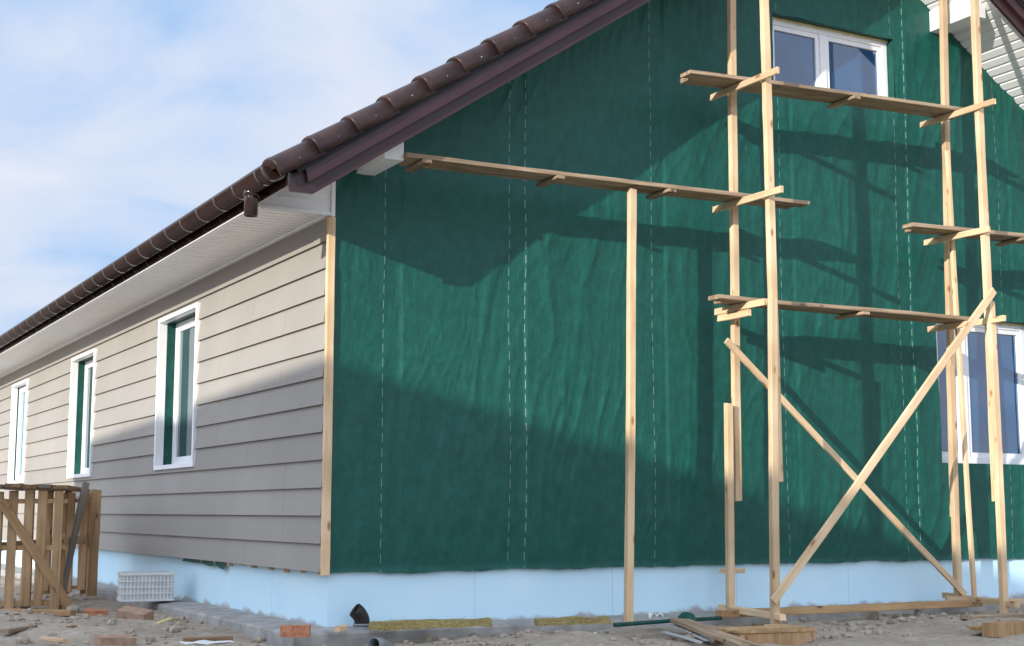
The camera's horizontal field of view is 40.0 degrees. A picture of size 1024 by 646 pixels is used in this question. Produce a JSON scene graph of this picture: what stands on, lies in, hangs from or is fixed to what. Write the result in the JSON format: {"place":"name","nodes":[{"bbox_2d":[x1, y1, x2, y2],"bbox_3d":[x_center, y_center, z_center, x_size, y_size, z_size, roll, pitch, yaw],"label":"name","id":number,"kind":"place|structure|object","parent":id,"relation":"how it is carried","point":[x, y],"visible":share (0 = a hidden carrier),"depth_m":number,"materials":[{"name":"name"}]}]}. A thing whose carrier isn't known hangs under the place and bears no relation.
{"place":"outdoors","nodes":[
{"label":"outdoors","id":0,"kind":"place"},
{"bbox_2d":[0,0,557,334],"label":"sky","id":1,"kind":"structure","parent":0,"point":[119,119],"materials":[{"name":"blue"}]},
{"bbox_2d":[0,576,1023,645],"bbox_3d":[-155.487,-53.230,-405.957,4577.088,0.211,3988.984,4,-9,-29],"label":"ground","id":2,"kind":"structure","parent":0,"point":[937,631],"depth_m":10.58,"materials":[{"name":"soil"}]},
{"bbox_2d":[0,625,36,632],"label":"wood offcut","id":3,"kind":"object","parent":2,"relation":"on","point":[16,629],"visible":0.97,"depth_m":10.52,"materials":[{"name":"brown wood"}]},
{"bbox_2d":[0,482,101,615],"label":"pallet trestle","id":4,"kind":"object","parent":2,"relation":"on","point":[66,524],"visible":1,"depth_m":12.91,"materials":[{"name":"brown wood"}]},
{"bbox_2d":[40,636,68,642],"bbox_3d":[-3.177,2.198,9.763,0.276,0.026,0.053,-6,-10,38],"label":"wood offcut","id":5,"kind":"object","parent":2,"relation":"on","point":[54,639],"visible":1,"depth_m":9.73,"materials":[{"name":"brown wood"}]},
{"bbox_2d":[84,608,107,615],"bbox_3d":[-3.690,2.575,12.481,0.202,0.062,0.103,6,-3,-18],"label":"brick","id":6,"kind":"object","parent":2,"relation":"on","point":[94,612],"visible":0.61,"depth_m":12.44,"materials":[{"name":"orange brick"}]},
{"bbox_2d":[93,634,136,645],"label":"brick","id":7,"kind":"object","parent":2,"relation":"on","point":[112,639],"visible":0.98,"depth_m":10.02,"materials":[{"name":"beige brick"}]},
{"bbox_2d":[116,606,153,619],"bbox_3d":[-3.031,2.351,11.302,0.272,0.094,0.134,4,7,22],"label":"brick","id":8,"kind":"object","parent":2,"relation":"on","point":[128,612],"visible":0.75,"depth_m":11.27,"materials":[{"name":"brown brick"}]},
{"bbox_2d":[155,618,173,623],"bbox_3d":[-2.789,2.395,11.264,0.056,0.030,0.559,0,-8,-1],"label":"wood offcut","id":9,"kind":"object","parent":2,"relation":"on","point":[166,620],"visible":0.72,"depth_m":11.30,"materials":[{"name":"yellow wood"}]},
{"bbox_2d":[180,640,233,644],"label":"foil scrap","id":10,"kind":"object","parent":2,"relation":"on","point":[202,642],"visible":1,"depth_m":9.44,"materials":[{"name":"metal"}]},
{"bbox_2d":[183,636,232,641],"bbox_3d":[-2.094,2.187,9.709,0.330,0.037,0.104,5,-9,-31],"label":"dark board","id":11,"kind":"object","parent":2,"relation":"on","point":[213,638],"visible":0.57,"depth_m":9.69,"materials":[{"name":"brown wood"}]},
{"bbox_2d":[367,637,394,645],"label":"drain pipe","id":12,"kind":"object","parent":2,"relation":"on","point":[374,641],"visible":1,"depth_m":9.60,"materials":[{"name":"grey plastic"}]},
{"bbox_2d":[368,617,492,630],"bbox_3d":[-0.580,2.163,10.116,0.910,0.075,0.119,3,-8,-21],"label":"wool strip","id":13,"kind":"object","parent":2,"relation":"on","point":[415,624],"visible":1,"depth_m":10.06,"materials":[{"name":"yellow fabric"}]},
{"bbox_2d":[0,0,1023,626],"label":"unfinished house","id":14,"kind":"structure","parent":2,"relation":"on","point":[332,376],"depth_m":11.95,"materials":[{"name":"green fabric"}]},
{"bbox_2d":[7,378,28,482],"bbox_3d":[-7.457,1.676,21.492,0.208,1.550,1.300,4,-9,-29],"label":"window","id":15,"kind":"structure","parent":14,"relation":"in","point":[20,391],"depth_m":21.93,"materials":[{"name":"white plastic"}]},
{"bbox_2d":[66,348,97,478],"bbox_3d":[-5.275,1.159,17.619,0.268,1.550,1.350,4,-9,-29],"label":"window","id":16,"kind":"structure","parent":14,"relation":"in","point":[80,449],"depth_m":18.10,"materials":[{"name":"white plastic"}]},
{"bbox_2d":[153,302,200,469],"bbox_3d":[-3.196,0.660,13.877,0.273,1.550,1.390,4,-9,-29],"label":"window","id":17,"kind":"structure","parent":14,"relation":"in","point":[176,409],"depth_m":14.34,"materials":[{"name":"white plastic"}]},
{"bbox_2d":[772,13,894,97],"bbox_3d":[2.974,-2.416,13.243,1.493,0.728,0.179,4,-9,-29],"label":"window","id":18,"kind":"structure","parent":14,"relation":"in","point":[805,52],"depth_m":13.29,"materials":[{"name":"white plastic"}]},
{"bbox_2d":[936,322,1023,464],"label":"window","id":19,"kind":"structure","parent":14,"relation":"in","point":[1010,335],"depth_m":13.78,"materials":[{"name":"white plastic"}]},
{"bbox_2d":[0,591,1023,645],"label":"rubble","id":20,"kind":"object","parent":2,"relation":"on","point":[850,627],"visible":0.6,"depth_m":10.60,"materials":[{"name":"grey gravel"}]},
{"bbox_2d":[1,563,1023,645],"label":"concrete apron","id":21,"kind":"object","parent":2,"relation":"on","point":[253,626],"visible":0.3,"depth_m":10.95,"materials":[{"name":"grey concrete"}]},
{"bbox_2d":[117,571,174,601],"bbox_3d":[-3.387,2.433,13.007,0.484,0.262,0.320,3,-8,-21],"label":"plastic crate","id":22,"kind":"object","parent":21,"relation":"on","point":[136,586],"visible":1,"depth_m":12.87,"materials":[{"name":"white plastic"}]},
{"bbox_2d":[280,625,310,636],"bbox_3d":[-1.480,2.105,9.618,0.201,0.078,0.104,1,-8,-4],"label":"brick","id":23,"kind":"object","parent":21,"relation":"on","point":[295,630],"visible":1,"depth_m":9.57,"materials":[{"name":"orange brick"}]},
{"bbox_2d":[334,625,347,631],"bbox_3d":[-1.201,2.145,9.882,0.042,0.040,0.150,-2,-8,16],"label":"wood offcut","id":24,"kind":"object","parent":21,"relation":"on","point":[340,628],"visible":1,"depth_m":9.84,"materials":[{"name":"brown wood"}]},
{"bbox_2d":[350,604,369,629],"bbox_3d":[-1.088,2.144,10.115,0.159,0.252,0.134,4,-9,-29],"label":"pipe elbow","id":25,"kind":"object","parent":21,"relation":"on","point":[359,615],"visible":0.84,"depth_m":10.07,"materials":[{"name":"black plastic"}]},
{"bbox_2d":[534,615,610,625],"bbox_3d":[0.445,2.202,10.400,0.567,0.064,0.115,2,-8,-15],"label":"wool strip","id":26,"kind":"object","parent":2,"relation":"on","point":[574,620],"visible":1,"depth_m":10.36,"materials":[{"name":"yellow fabric"}]},
{"bbox_2d":[624,188,636,621],"bbox_3d":[0.924,0.618,10.980,0.138,3.417,0.055,4,-9,-29],"label":"plank prop","id":27,"kind":"object","parent":2,"relation":"on","point":[630,408],"visible":0.98,"depth_m":10.96,"materials":[{"name":"brown wood"}]},
{"bbox_2d":[647,612,663,618],"bbox_3d":[1.119,2.260,10.890,0.121,0.056,0.090,4,-9,-29],"label":"foil scrap","id":28,"kind":"object","parent":2,"relation":"on","point":[651,614],"visible":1,"depth_m":10.88,"materials":[{"name":"metal"}]},
{"bbox_2d":[613,616,721,626],"bbox_3d":[1.181,2.238,10.557,1.098,0.034,0.030,6,-10,-37],"label":"membrane offcut","id":29,"kind":"object","parent":2,"relation":"on","point":[635,623],"visible":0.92,"depth_m":10.45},
{"bbox_2d":[662,631,702,642],"bbox_3d":[1.194,2.202,9.868,0.040,0.012,0.839,1,-8,-11],"label":"trim offcut","id":30,"kind":"object","parent":2,"relation":"on","point":[683,637],"depth_m":9.84,"materials":[{"name":"plastic"}]},
{"bbox_2d":[662,623,709,640],"bbox_3d":[1.244,2.248,10.326,0.047,0.042,1.450,1,-8,-7],"label":"trim offcut","id":31,"kind":"object","parent":2,"relation":"on","point":[699,636],"depth_m":10.06,"materials":[{"name":"plastic"}]},
{"bbox_2d":[670,618,760,645],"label":"loose board","id":32,"kind":"object","parent":2,"relation":"on","point":[712,633],"visible":1,"depth_m":9.63,"materials":[{"name":"brown wood"}]},
{"bbox_2d":[678,612,696,621],"bbox_3d":[1.319,2.222,10.567,0.210,0.098,0.100,4,-9,-29],"label":"membrane scrap","id":33,"kind":"object","parent":32,"relation":"on","point":[686,615],"visible":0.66,"depth_m":10.59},
{"bbox_2d":[715,624,816,644],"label":"wooden box","id":34,"kind":"object","parent":2,"relation":"on","point":[788,634],"visible":0.81,"depth_m":9.81,"materials":[{"name":"brown wood"}]},
{"bbox_2d":[710,0,1023,624],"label":"timber scaffold","id":35,"kind":"object","parent":2,"relation":"on","point":[775,613],"visible":0.98,"depth_m":12.07,"materials":[{"name":"brown wood"}]},
{"bbox_2d":[399,152,809,208],"bbox_3d":[0.826,-1.093,11.219,3.783,0.114,0.342,4,-9,-29],"label":"scaffold plank","id":36,"kind":"object","parent":35,"relation":"on","point":[413,162],"visible":0.93,"depth_m":11.00,"materials":[{"name":"brown wood"}]},
{"bbox_2d":[680,70,963,119],"bbox_3d":[2.802,-2.001,12.408,3.221,0.153,0.368,4,-9,-29],"label":"scaffold plank","id":37,"kind":"object","parent":35,"relation":"on","point":[835,98],"visible":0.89,"depth_m":12.33,"materials":[{"name":"brown wood"}]},
{"bbox_2d":[708,294,969,323],"bbox_3d":[2.847,-0.096,12.176,2.843,0.071,0.369,4,-9,-29],"label":"scaffold plank","id":38,"kind":"object","parent":35,"relation":"on","point":[843,312],"visible":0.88,"depth_m":12.15,"materials":[{"name":"brown wood"}]},
{"bbox_2d":[902,222,1023,245],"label":"scaffold plank","id":39,"kind":"object","parent":35,"relation":"on","point":[1003,238],"visible":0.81,"depth_m":12.89,"materials":[{"name":"brown wood"}]},
{"bbox_2d":[969,625,981,630],"bbox_3d":[3.951,2.313,10.814,1.407,0.034,0.166,7,-10,-41],"label":"loose board","id":40,"kind":"object","parent":2,"relation":"on","point":[976,628],"visible":0.25,"depth_m":10.38,"materials":[{"name":"brown wood"}]},
{"bbox_2d":[959,613,1023,619],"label":"loose board","id":41,"kind":"object","parent":2,"relation":"on","point":[1002,615],"visible":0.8,"depth_m":11.30,"materials":[{"name":"brown wood"}]},
{"bbox_2d":[981,620,1023,637],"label":"wood block","id":42,"kind":"object","parent":2,"relation":"on","point":[998,629],"depth_m":10.29,"materials":[{"name":"beige wood"}]}
]}

